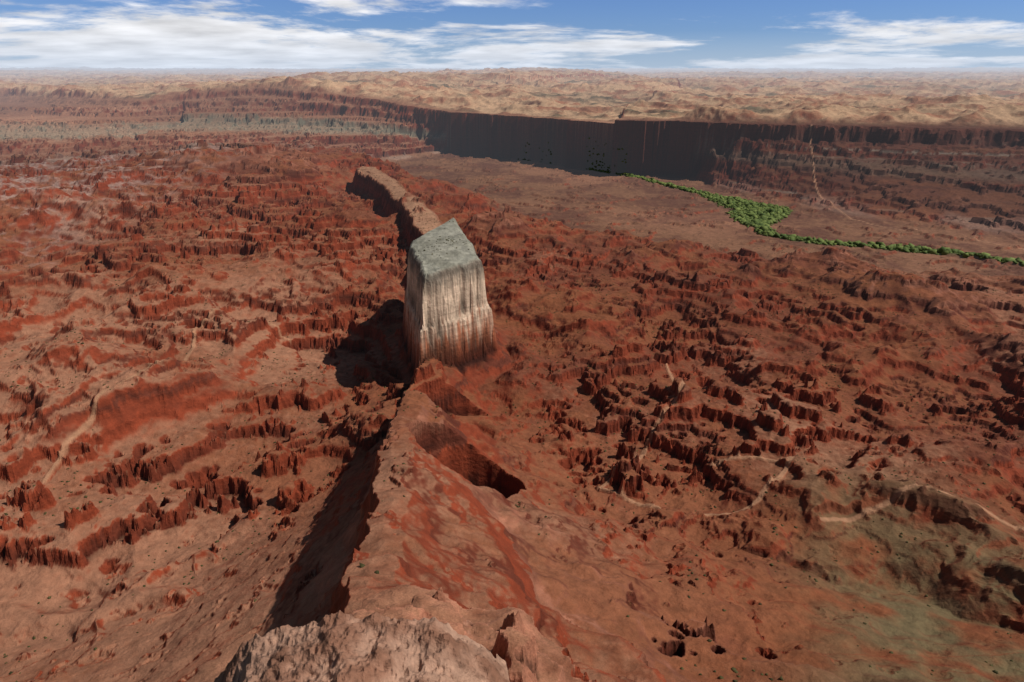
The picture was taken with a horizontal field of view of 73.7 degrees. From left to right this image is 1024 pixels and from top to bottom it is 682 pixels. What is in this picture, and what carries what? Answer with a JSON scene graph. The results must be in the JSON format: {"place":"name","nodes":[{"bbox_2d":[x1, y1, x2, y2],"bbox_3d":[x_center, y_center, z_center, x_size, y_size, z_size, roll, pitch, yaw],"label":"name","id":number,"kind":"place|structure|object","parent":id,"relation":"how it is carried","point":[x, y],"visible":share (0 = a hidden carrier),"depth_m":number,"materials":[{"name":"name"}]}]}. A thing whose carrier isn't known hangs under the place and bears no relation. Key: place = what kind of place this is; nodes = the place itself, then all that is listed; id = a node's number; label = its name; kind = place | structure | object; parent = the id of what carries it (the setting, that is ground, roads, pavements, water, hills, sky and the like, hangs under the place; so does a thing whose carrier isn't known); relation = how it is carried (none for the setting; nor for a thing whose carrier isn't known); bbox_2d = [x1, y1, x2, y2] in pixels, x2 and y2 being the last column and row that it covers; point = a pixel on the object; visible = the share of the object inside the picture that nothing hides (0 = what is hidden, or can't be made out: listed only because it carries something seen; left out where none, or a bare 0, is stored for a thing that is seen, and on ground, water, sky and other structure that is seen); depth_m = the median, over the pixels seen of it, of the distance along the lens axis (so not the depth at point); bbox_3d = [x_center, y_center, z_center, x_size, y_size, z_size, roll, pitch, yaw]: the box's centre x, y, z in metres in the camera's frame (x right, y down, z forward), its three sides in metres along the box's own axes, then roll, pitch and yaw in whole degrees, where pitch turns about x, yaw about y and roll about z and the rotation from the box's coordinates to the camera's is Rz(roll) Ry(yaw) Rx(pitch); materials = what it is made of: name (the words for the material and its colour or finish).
{"place":"outdoors","nodes":[
{"label":"outdoors","id":0,"kind":"place"},
{"bbox_2d":[0,66,1023,681],"bbox_3d":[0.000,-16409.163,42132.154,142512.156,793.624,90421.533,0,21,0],"label":"desert terrain","id":1,"kind":"structure","parent":0,"point":[476,578],"depth_m":1058.42,"materials":[{"name":"red stone"}]},
{"bbox_2d":[0,169,1023,681],"bbox_3d":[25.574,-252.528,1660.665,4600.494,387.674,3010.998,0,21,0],"label":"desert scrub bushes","id":2,"kind":"object","parent":1,"relation":"on","point":[540,427],"visible":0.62,"depth_m":920.46,"materials":[{"name":"green plant"}]},
{"bbox_2d":[517,138,1023,266],"bbox_3d":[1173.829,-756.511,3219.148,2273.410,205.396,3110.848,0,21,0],"label":"trees","id":3,"kind":"object","parent":1,"relation":"on","point":[760,217],"visible":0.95,"depth_m":2750.72,"materials":[{"name":"green plant"}]},
{"bbox_2d":[0,0,1023,68],"label":"sky","id":4,"kind":"structure","parent":0,"point":[239,34],"materials":[{"name":"blue"}]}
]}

